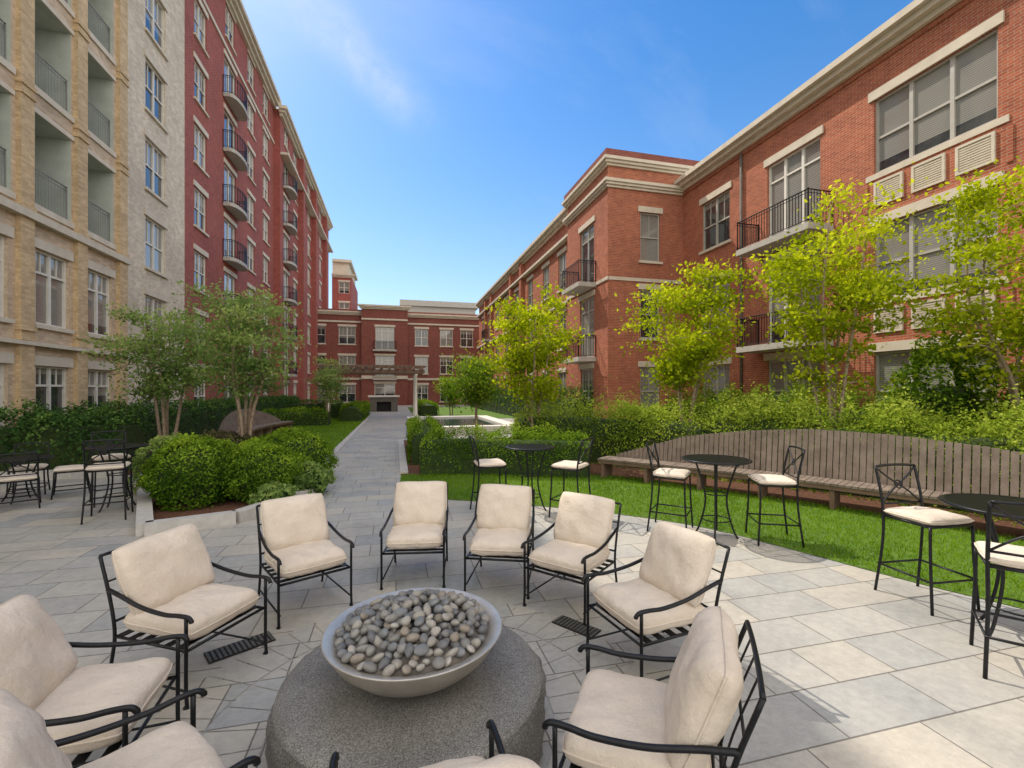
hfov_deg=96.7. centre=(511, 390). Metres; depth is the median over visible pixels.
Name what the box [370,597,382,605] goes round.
river stone
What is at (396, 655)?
river stone
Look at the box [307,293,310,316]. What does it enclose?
window
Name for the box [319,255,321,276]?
window
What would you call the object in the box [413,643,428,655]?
river stone
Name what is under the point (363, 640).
river stone
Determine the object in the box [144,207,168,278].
window
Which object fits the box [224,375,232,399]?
balcony door
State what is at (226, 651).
floor grate
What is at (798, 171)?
balcony door
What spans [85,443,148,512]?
bistro table
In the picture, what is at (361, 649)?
river stone
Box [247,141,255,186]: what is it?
window
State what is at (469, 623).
river stone
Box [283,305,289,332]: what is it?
balcony door
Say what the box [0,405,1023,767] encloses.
terrace paving
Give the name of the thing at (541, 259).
brick apartment building
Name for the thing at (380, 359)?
balcony door
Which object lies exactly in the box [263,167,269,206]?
window
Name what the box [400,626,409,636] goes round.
river stone
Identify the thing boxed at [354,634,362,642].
river stone
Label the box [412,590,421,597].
river stone
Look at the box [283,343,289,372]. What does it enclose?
balcony door
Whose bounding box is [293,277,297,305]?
window
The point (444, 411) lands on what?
lawn
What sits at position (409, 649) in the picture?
river stone
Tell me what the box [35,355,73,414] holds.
window
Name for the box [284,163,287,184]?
balcony door
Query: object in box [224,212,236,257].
balcony door
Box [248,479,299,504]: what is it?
shrub
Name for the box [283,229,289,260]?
balcony door
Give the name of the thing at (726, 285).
window
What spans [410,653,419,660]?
river stone
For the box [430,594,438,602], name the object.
river stone
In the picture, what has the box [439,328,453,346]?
window
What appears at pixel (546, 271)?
window
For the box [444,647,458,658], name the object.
river stone
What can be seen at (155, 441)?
silvery shrub
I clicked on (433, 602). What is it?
river stone
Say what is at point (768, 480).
bar chair
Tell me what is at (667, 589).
lounge chair
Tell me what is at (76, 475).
stone kerb
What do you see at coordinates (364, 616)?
river stone
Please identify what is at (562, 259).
window
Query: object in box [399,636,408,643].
river stone
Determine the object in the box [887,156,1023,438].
spring tree
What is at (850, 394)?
laurel hedge
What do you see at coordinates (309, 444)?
boxwood shrub
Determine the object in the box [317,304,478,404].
brick apartment building
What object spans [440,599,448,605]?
river stone
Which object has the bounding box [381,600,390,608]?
river stone
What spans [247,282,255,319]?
window
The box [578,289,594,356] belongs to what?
balcony door
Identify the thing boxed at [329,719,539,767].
lounge chair
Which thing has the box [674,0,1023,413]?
brick apartment building
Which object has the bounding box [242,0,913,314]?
sky
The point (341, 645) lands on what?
river stone
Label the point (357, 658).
river stone
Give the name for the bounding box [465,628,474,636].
river stone
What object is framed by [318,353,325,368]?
window
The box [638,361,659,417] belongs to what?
window
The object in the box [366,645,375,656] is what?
river stone
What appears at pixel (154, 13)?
window
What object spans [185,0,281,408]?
red brick apartment building
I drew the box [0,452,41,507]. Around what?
dining chair
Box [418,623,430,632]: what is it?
river stone
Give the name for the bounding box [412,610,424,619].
river stone
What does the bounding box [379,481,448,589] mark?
lounge chair
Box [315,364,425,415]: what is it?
pergola
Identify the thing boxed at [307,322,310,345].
window
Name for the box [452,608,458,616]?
river stone
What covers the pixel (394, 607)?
river stone
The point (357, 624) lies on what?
river stone
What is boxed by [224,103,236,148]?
balcony door
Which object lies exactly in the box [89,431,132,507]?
bar chair
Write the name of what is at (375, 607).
river stone
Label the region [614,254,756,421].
spring tree
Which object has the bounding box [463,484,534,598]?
lounge chair
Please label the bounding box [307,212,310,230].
window
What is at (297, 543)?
lounge chair
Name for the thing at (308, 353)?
window
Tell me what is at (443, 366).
window
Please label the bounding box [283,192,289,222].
balcony door
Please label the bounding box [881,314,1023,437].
evergreen shrub
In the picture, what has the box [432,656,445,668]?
river stone
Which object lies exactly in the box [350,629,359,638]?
river stone
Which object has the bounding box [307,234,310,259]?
window
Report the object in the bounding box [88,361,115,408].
window
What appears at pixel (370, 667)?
river stone
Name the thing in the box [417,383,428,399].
window
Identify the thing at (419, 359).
window
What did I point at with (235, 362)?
crape myrtle tree
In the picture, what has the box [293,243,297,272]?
window
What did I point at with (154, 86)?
window
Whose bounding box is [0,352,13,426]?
window
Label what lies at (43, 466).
dining chair
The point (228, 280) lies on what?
balcony door
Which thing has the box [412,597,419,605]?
river stone
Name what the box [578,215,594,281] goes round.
balcony door
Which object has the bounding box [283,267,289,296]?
balcony door
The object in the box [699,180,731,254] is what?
window
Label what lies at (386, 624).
river stone
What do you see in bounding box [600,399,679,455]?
loose shrub
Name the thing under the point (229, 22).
window
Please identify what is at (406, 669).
river stone
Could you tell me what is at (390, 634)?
river stone
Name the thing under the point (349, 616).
river stone
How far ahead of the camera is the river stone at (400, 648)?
2.22 m
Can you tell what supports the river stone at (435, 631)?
on the fire pit
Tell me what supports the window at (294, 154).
in the red brick apartment building at (302, 227)
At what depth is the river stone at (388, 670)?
2.12 m
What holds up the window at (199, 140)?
in the red brick apartment building at (232, 99)
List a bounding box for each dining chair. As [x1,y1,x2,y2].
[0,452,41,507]
[6,442,50,495]
[50,443,93,499]
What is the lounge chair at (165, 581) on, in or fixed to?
on the ring paving at (208, 711)
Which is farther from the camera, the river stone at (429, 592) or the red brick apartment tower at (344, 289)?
the red brick apartment tower at (344, 289)
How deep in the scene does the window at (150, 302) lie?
18.52 m
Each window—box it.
[0,222,14,323]
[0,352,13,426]
[35,237,74,333]
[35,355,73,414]
[88,260,115,340]
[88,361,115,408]
[144,0,168,61]
[144,48,168,133]
[144,128,168,206]
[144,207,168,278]
[144,287,167,350]
[144,367,160,411]
[193,0,208,58]
[193,51,208,117]
[193,115,208,177]
[193,179,208,237]
[193,243,208,295]
[193,307,208,355]
[194,373,204,404]
[225,0,236,56]
[247,48,255,96]
[247,94,255,141]
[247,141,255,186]
[247,188,255,230]
[247,235,255,275]
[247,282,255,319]
[263,84,269,126]
[263,125,269,166]
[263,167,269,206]
[263,209,269,246]
[263,251,269,286]
[263,297,269,325]
[284,127,289,154]
[293,148,297,172]
[293,209,297,239]
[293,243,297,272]
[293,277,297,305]
[293,314,297,337]
[293,347,297,371]
[293,380,297,395]
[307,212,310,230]
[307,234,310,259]
[307,263,310,287]
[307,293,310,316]
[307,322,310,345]
[307,352,310,373]
[307,382,310,401]
[318,323,325,343]
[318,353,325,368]
[318,382,324,401]
[319,234,321,251]
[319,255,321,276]
[319,280,321,301]
[338,280,349,293]
[338,301,349,308]
[338,324,355,344]
[338,353,355,368]
[339,383,355,402]
[374,381,395,394]
[414,327,428,346]
[414,355,428,374]
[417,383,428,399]
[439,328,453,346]
[439,355,453,374]
[439,383,450,402]
[460,328,473,347]
[461,356,472,374]
[527,274,532,310]
[541,260,549,302]
[556,245,566,293]
[557,306,566,351]
[557,367,566,391]
[579,362,593,416]
[638,206,662,264]
[638,283,662,340]
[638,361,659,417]
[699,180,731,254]
[699,270,731,333]
[703,357,731,403]
[764,348,820,408]
[868,10,1004,172]
[868,332,1004,413]
[869,170,1004,295]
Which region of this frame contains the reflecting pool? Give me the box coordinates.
[407,415,512,435]
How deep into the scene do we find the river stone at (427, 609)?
2.49 m
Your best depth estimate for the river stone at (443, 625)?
2.40 m
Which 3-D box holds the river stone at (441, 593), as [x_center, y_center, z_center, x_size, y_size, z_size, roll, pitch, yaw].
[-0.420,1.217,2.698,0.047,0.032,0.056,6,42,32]
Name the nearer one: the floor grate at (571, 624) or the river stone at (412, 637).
the river stone at (412, 637)
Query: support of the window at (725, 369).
in the brick apartment building at (933, 90)
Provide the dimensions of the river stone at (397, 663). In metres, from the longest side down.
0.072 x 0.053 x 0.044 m
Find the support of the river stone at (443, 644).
on the river stone at (437, 652)
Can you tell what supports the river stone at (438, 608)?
on the river stone at (438, 618)
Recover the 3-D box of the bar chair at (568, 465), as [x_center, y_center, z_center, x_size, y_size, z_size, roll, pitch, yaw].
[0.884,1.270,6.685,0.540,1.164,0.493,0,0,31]
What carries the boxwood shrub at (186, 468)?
on the planting bed at (230, 505)
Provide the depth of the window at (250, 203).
30.93 m
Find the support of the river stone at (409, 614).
on the river stone
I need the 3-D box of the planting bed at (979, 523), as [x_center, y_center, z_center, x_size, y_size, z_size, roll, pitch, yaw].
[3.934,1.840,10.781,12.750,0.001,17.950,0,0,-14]
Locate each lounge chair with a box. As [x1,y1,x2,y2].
[0,594,189,767]
[0,688,260,767]
[98,523,271,709]
[256,493,354,629]
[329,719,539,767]
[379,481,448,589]
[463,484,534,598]
[520,492,621,625]
[542,606,766,767]
[581,521,729,680]
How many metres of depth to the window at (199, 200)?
22.88 m
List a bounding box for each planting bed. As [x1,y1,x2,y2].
[152,492,248,519]
[401,437,1023,537]
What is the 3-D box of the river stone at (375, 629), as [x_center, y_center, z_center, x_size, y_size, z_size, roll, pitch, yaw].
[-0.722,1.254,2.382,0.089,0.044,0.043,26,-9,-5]
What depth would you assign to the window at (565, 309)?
26.84 m
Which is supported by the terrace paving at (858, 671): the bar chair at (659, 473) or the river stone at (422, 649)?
the bar chair at (659, 473)
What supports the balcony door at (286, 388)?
in the red brick apartment building at (302, 227)
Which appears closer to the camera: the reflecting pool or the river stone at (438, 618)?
the river stone at (438, 618)
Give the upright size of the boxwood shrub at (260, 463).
1.070 m
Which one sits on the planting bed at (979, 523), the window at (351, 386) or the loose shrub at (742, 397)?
the loose shrub at (742, 397)
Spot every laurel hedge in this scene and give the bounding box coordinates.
[0,395,144,471]
[21,393,300,450]
[471,382,592,417]
[665,374,1023,438]
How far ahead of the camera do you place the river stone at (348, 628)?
2.48 m
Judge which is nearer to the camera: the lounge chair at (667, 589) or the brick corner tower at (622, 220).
the lounge chair at (667, 589)
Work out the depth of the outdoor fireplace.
39.15 m
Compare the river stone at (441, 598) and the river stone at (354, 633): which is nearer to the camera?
the river stone at (354, 633)
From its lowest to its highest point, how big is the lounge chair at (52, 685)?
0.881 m
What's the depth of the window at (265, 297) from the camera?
34.24 m
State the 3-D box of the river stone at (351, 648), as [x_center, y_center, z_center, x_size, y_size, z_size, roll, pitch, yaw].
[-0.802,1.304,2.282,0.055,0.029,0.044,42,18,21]
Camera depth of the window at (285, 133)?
38.57 m
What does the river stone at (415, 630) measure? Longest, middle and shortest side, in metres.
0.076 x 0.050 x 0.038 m
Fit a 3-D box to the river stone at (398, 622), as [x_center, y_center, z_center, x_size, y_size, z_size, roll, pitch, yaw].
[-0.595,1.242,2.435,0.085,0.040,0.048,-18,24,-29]
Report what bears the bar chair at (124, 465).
on the terrace paving at (858, 671)
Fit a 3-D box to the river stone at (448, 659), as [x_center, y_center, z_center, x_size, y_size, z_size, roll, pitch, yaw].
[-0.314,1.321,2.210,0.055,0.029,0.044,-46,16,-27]
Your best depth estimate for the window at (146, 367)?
18.27 m
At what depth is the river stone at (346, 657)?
2.21 m
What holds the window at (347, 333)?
in the brick apartment building at (370, 334)
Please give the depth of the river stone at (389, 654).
2.22 m
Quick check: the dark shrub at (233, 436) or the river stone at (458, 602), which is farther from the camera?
the dark shrub at (233, 436)
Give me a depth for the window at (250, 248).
30.99 m
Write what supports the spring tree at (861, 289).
on the planting bed at (979, 523)
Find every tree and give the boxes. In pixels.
[60,302,228,446]
[158,274,316,436]
[294,355,359,410]
[431,376,464,414]
[434,345,511,436]
[468,273,594,426]
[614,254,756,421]
[734,162,966,428]
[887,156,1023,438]
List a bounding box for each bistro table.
[0,454,54,503]
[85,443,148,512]
[505,443,554,510]
[681,454,752,540]
[938,493,1023,635]
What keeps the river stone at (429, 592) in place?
on the river stone
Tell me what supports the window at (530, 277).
in the brick apartment building at (541, 259)
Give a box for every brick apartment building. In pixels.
[0,0,131,426]
[128,0,184,411]
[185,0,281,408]
[273,104,332,403]
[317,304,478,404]
[475,208,566,397]
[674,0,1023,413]
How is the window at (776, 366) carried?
in the brick apartment building at (933, 90)
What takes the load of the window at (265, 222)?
in the red brick apartment building at (232, 99)
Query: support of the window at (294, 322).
in the red brick apartment building at (302, 227)
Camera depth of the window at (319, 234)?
55.85 m
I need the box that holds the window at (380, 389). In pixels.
[374,381,395,394]
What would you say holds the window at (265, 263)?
in the red brick apartment building at (232, 99)
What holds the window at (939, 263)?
in the brick apartment building at (933, 90)
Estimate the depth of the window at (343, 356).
54.88 m
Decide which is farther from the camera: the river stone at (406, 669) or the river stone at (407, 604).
the river stone at (407, 604)
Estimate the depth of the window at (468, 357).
58.42 m
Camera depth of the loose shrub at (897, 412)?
7.97 m
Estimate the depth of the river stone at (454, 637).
2.32 m
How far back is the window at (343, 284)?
68.00 m
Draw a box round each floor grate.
[203,631,275,663]
[552,615,600,637]
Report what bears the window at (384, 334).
in the brick apartment building at (370, 334)
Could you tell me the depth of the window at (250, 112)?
30.93 m
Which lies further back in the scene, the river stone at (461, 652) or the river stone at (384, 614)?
the river stone at (384, 614)
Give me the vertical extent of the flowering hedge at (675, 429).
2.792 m
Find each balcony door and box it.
[224,48,236,93]
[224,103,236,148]
[224,157,236,202]
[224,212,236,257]
[224,266,236,308]
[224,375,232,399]
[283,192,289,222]
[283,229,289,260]
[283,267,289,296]
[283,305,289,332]
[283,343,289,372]
[283,380,289,395]
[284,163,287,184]
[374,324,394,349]
[374,353,394,375]
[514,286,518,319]
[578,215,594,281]
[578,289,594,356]
[764,125,823,236]
[764,239,822,342]
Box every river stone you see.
[335,627,344,634]
[335,637,344,645]
[336,642,345,650]
[337,630,345,637]
[337,649,347,657]
[341,652,353,662]
[343,633,350,640]
[345,624,351,632]
[345,638,356,646]
[346,613,354,621]
[348,616,361,625]
[348,645,356,654]
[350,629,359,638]
[350,653,364,663]
[352,620,361,629]
[354,610,361,615]
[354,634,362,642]
[356,644,369,653]
[357,661,364,670]
[358,636,368,645]
[360,609,375,616]
[360,613,368,620]
[360,624,370,634]
[363,619,372,625]
[363,662,377,672]
[366,625,380,633]
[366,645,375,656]
[367,630,375,642]
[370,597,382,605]
[371,653,383,663]
[372,604,380,610]
[373,635,382,648]
[374,620,383,627]
[375,612,381,619]
[378,628,388,637]
[378,656,389,669]
[379,605,386,611]
[379,641,387,650]
[380,596,389,603]
[380,610,388,619]
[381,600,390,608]
[382,664,394,676]
[384,622,391,629]
[384,651,392,659]
[385,613,398,622]
[385,631,394,641]
[387,642,397,651]
[389,634,399,642]
[390,622,398,628]
[391,599,398,605]
[391,604,399,610]
[391,659,402,669]
[392,607,407,617]
[393,651,402,658]
[394,596,407,601]
[396,617,402,627]
[397,643,405,653]
[398,591,406,595]
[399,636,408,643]
[400,616,410,625]
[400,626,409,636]
[402,600,412,609]
[402,664,411,674]
[404,613,412,620]
[404,643,414,657]
[406,633,419,642]
[408,660,417,668]
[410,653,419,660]
[411,627,419,633]
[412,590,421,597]
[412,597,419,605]
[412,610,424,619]
[413,606,421,613]
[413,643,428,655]
[414,616,424,626]
[416,664,424,671]
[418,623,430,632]
[419,595,427,603]
[419,633,427,643]
[422,658,430,665]
[423,602,430,616]
[424,648,433,656]
[425,589,435,596]
[425,614,432,622]
[426,619,435,627]
[427,636,435,646]
[428,598,438,607]
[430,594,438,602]
[430,626,440,636]
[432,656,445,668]
[433,648,442,656]
[434,604,442,613]
[434,613,443,622]
[436,639,448,649]
[437,591,444,597]
[437,632,443,639]
[439,596,450,602]
[439,622,448,629]
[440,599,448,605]
[441,629,449,637]
[442,613,449,620]
[443,605,452,612]
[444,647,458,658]
[444,656,451,667]
[446,613,453,620]
[449,594,457,602]
[449,603,457,609]
[449,632,458,642]
[450,619,459,625]
[450,641,460,647]
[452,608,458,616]
[453,623,461,632]
[454,598,462,605]
[455,646,465,657]
[457,612,464,622]
[458,594,464,603]
[458,632,465,640]
[459,624,469,632]
[459,638,469,648]
[462,603,470,611]
[465,620,472,626]
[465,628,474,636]
[466,608,475,618]
[466,644,474,652]
[468,615,475,624]
[470,638,480,647]
[473,620,479,627]
[477,625,487,633]
[477,635,484,641]
[480,614,489,622]
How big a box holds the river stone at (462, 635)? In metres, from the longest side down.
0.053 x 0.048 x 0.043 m
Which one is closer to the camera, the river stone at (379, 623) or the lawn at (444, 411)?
the river stone at (379, 623)
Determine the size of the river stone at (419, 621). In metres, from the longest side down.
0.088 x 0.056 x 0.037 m
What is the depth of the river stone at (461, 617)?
2.49 m
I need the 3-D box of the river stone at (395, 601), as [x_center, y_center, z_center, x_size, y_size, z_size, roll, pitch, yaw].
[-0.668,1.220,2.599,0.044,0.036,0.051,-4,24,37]
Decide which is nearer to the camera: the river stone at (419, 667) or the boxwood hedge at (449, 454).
the river stone at (419, 667)
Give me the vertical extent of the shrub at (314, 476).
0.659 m
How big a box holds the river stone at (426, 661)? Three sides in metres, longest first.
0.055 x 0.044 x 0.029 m
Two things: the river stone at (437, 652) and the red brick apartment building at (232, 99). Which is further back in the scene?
the red brick apartment building at (232, 99)
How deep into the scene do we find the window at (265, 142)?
34.54 m
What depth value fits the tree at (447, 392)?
32.74 m
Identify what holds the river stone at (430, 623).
on the river stone at (424, 628)
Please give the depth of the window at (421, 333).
57.03 m
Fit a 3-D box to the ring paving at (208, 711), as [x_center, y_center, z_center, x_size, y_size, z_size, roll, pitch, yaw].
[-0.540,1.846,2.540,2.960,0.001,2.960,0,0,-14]
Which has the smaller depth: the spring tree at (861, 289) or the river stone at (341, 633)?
the river stone at (341, 633)
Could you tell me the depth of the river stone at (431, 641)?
2.27 m
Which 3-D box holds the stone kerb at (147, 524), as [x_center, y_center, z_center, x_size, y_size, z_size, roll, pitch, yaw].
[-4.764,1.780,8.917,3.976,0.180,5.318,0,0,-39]
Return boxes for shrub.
[121,431,207,493]
[132,432,243,511]
[198,428,256,457]
[221,435,312,502]
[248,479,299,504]
[251,426,338,469]
[287,459,337,493]
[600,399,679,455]
[728,392,823,437]
[849,396,983,482]
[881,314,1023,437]
[973,407,1023,494]
[1003,378,1023,437]
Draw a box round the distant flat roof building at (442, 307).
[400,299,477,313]
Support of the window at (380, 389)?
in the brick apartment building at (370, 334)
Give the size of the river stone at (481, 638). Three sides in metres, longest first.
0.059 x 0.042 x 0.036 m
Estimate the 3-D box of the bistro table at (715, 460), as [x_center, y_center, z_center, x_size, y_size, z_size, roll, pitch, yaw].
[2.590,1.363,5.780,0.832,0.986,0.832,0,0,-18]
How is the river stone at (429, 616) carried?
on the river stone
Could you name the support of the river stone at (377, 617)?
on the fire pit
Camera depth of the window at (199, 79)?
22.87 m
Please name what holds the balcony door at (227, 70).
in the red brick apartment building at (232, 99)
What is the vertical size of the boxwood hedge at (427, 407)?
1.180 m
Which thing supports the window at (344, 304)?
in the red brick apartment tower at (344, 289)
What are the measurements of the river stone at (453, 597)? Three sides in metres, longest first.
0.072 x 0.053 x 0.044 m
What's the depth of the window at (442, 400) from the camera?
57.71 m
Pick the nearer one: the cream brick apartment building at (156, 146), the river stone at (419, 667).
the river stone at (419, 667)
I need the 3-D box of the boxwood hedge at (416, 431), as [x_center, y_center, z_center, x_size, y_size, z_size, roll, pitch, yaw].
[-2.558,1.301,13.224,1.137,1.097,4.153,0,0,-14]
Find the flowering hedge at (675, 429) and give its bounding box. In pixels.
[510,355,1023,527]
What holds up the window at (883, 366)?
in the brick apartment building at (933, 90)
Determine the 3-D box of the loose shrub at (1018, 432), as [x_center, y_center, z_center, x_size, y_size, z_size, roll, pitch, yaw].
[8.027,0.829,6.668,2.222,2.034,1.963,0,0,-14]
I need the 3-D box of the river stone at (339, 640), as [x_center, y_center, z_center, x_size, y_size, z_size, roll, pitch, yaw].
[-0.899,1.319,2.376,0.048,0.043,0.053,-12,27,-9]
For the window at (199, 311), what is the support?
in the red brick apartment building at (232, 99)
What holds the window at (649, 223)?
in the brick corner tower at (622, 220)
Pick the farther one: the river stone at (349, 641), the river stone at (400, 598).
the river stone at (400, 598)
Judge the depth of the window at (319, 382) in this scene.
54.14 m
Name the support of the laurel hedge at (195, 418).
on the planting bed
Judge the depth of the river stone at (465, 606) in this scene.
2.63 m
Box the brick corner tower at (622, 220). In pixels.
[561,148,699,418]
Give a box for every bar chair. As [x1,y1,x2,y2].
[80,439,133,524]
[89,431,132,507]
[469,435,506,516]
[549,437,593,517]
[646,440,692,530]
[745,445,805,547]
[874,463,980,615]
[969,500,1023,679]
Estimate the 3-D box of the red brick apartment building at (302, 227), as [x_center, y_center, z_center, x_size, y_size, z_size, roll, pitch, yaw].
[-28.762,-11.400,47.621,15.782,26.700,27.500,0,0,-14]
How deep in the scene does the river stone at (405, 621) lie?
2.37 m
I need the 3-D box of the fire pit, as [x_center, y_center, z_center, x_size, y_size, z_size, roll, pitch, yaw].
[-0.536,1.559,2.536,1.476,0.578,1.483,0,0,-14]
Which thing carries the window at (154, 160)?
in the cream brick apartment building at (156, 146)
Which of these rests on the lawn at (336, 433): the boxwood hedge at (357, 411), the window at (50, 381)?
the boxwood hedge at (357, 411)
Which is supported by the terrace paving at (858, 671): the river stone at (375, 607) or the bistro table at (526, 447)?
the bistro table at (526, 447)
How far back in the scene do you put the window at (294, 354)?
42.25 m
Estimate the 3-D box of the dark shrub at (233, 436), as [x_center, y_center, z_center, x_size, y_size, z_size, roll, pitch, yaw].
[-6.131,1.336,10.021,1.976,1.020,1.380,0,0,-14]
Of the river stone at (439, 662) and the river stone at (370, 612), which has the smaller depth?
the river stone at (439, 662)
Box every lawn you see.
[256,418,365,447]
[401,474,1023,608]
[408,407,514,417]
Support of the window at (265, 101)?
in the red brick apartment building at (232, 99)
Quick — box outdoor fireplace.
[368,395,399,411]
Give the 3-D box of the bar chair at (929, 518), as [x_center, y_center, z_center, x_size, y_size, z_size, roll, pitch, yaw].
[3.636,1.270,4.028,0.493,1.164,0.540,0,0,-10]
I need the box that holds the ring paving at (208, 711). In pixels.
[128,601,650,767]
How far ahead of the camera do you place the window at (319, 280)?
55.85 m
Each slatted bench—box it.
[219,409,293,436]
[597,429,1023,509]
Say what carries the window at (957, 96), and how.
in the brick apartment building at (933, 90)
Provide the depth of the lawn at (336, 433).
20.18 m
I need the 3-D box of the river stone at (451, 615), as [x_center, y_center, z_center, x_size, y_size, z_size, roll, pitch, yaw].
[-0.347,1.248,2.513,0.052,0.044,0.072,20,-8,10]
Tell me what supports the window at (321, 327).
in the brick apartment building at (370, 334)
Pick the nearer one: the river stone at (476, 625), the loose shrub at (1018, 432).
the river stone at (476, 625)
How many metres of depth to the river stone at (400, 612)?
2.46 m
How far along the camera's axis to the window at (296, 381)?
42.25 m
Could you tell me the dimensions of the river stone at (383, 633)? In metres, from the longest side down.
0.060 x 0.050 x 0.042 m
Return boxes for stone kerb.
[0,470,122,479]
[136,455,329,536]
[332,414,372,455]
[398,439,407,473]
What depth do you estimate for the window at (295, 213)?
41.84 m
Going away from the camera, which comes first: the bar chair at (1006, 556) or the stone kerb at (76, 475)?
the bar chair at (1006, 556)
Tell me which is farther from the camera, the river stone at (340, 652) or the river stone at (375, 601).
the river stone at (375, 601)
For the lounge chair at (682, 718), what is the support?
on the ring paving at (208, 711)
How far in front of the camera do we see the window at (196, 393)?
23.02 m
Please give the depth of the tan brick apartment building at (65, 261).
13.19 m
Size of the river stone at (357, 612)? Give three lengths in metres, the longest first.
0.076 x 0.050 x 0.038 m
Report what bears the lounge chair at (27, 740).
on the terrace paving at (858, 671)
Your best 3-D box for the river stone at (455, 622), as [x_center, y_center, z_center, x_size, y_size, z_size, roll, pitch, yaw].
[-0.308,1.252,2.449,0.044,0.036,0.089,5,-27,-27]
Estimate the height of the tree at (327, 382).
3.736 m
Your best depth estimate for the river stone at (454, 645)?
2.30 m
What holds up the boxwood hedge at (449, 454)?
on the planting bed at (979, 523)
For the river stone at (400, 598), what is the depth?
2.63 m
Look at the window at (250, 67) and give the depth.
30.96 m
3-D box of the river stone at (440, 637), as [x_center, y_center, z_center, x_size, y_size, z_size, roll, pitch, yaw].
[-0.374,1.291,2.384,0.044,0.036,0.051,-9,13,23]
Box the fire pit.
[265,587,545,767]
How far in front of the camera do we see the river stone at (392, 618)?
2.41 m
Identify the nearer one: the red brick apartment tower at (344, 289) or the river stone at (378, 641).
the river stone at (378, 641)
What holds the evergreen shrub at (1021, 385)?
on the planting bed at (979, 523)
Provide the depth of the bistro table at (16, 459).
7.56 m
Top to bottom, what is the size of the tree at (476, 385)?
3.619 m
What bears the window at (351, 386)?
in the brick apartment building at (370, 334)
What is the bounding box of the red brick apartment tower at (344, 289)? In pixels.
[332,259,357,309]
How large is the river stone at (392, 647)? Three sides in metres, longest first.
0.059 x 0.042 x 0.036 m
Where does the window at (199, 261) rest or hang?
in the red brick apartment building at (232, 99)
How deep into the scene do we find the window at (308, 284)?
48.95 m
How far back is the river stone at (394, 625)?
2.35 m
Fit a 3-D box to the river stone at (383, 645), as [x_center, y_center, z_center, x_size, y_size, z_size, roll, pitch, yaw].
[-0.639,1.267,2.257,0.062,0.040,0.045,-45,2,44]
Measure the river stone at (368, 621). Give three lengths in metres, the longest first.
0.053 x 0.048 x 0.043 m
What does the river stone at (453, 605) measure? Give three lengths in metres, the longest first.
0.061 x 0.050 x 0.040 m
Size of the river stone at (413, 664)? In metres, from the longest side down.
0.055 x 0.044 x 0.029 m
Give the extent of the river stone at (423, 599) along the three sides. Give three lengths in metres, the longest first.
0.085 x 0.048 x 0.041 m
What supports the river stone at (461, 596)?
on the river stone
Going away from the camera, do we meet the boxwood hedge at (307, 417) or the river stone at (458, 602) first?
the river stone at (458, 602)
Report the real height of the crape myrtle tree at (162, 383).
4.114 m
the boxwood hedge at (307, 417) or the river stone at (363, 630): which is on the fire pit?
the river stone at (363, 630)
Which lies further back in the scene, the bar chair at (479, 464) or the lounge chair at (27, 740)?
the bar chair at (479, 464)
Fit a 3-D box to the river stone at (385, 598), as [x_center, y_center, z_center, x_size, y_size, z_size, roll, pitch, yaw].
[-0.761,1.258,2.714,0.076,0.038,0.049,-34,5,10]
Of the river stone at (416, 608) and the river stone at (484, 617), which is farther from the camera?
the river stone at (484, 617)
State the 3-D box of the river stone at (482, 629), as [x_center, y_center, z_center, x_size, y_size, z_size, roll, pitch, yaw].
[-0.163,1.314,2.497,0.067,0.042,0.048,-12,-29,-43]
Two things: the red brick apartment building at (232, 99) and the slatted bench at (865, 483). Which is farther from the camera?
the red brick apartment building at (232, 99)
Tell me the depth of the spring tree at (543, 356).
12.41 m
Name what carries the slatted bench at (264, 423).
on the lawn at (336, 433)
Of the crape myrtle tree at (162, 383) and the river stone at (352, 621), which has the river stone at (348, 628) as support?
the river stone at (352, 621)
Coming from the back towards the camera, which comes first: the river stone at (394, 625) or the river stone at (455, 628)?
the river stone at (455, 628)
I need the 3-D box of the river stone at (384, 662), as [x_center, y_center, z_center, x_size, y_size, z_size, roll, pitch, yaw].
[-0.610,1.309,2.180,0.050,0.038,0.076,12,19,16]
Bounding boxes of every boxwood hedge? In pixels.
[261,405,330,425]
[283,397,343,417]
[338,400,370,421]
[405,414,444,464]
[412,399,438,415]
[419,420,589,478]
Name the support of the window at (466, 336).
in the brick apartment building at (370, 334)
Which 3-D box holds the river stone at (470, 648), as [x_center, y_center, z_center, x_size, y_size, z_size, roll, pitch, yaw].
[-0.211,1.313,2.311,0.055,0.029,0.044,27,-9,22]
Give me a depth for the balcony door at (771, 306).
15.90 m
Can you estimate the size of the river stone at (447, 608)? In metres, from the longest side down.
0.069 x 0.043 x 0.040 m
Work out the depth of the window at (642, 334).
20.75 m
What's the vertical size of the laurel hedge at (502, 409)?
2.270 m
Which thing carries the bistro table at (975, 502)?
on the terrace paving at (858, 671)
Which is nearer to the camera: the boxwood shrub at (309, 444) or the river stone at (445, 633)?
the river stone at (445, 633)
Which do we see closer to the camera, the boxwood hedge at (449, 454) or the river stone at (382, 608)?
the river stone at (382, 608)
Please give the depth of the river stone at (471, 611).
2.56 m
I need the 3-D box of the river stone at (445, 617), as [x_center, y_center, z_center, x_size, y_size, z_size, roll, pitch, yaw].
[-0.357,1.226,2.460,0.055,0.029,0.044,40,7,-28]
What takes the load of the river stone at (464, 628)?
on the fire pit
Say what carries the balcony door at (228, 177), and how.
in the red brick apartment building at (232, 99)
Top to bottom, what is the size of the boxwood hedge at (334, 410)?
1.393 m

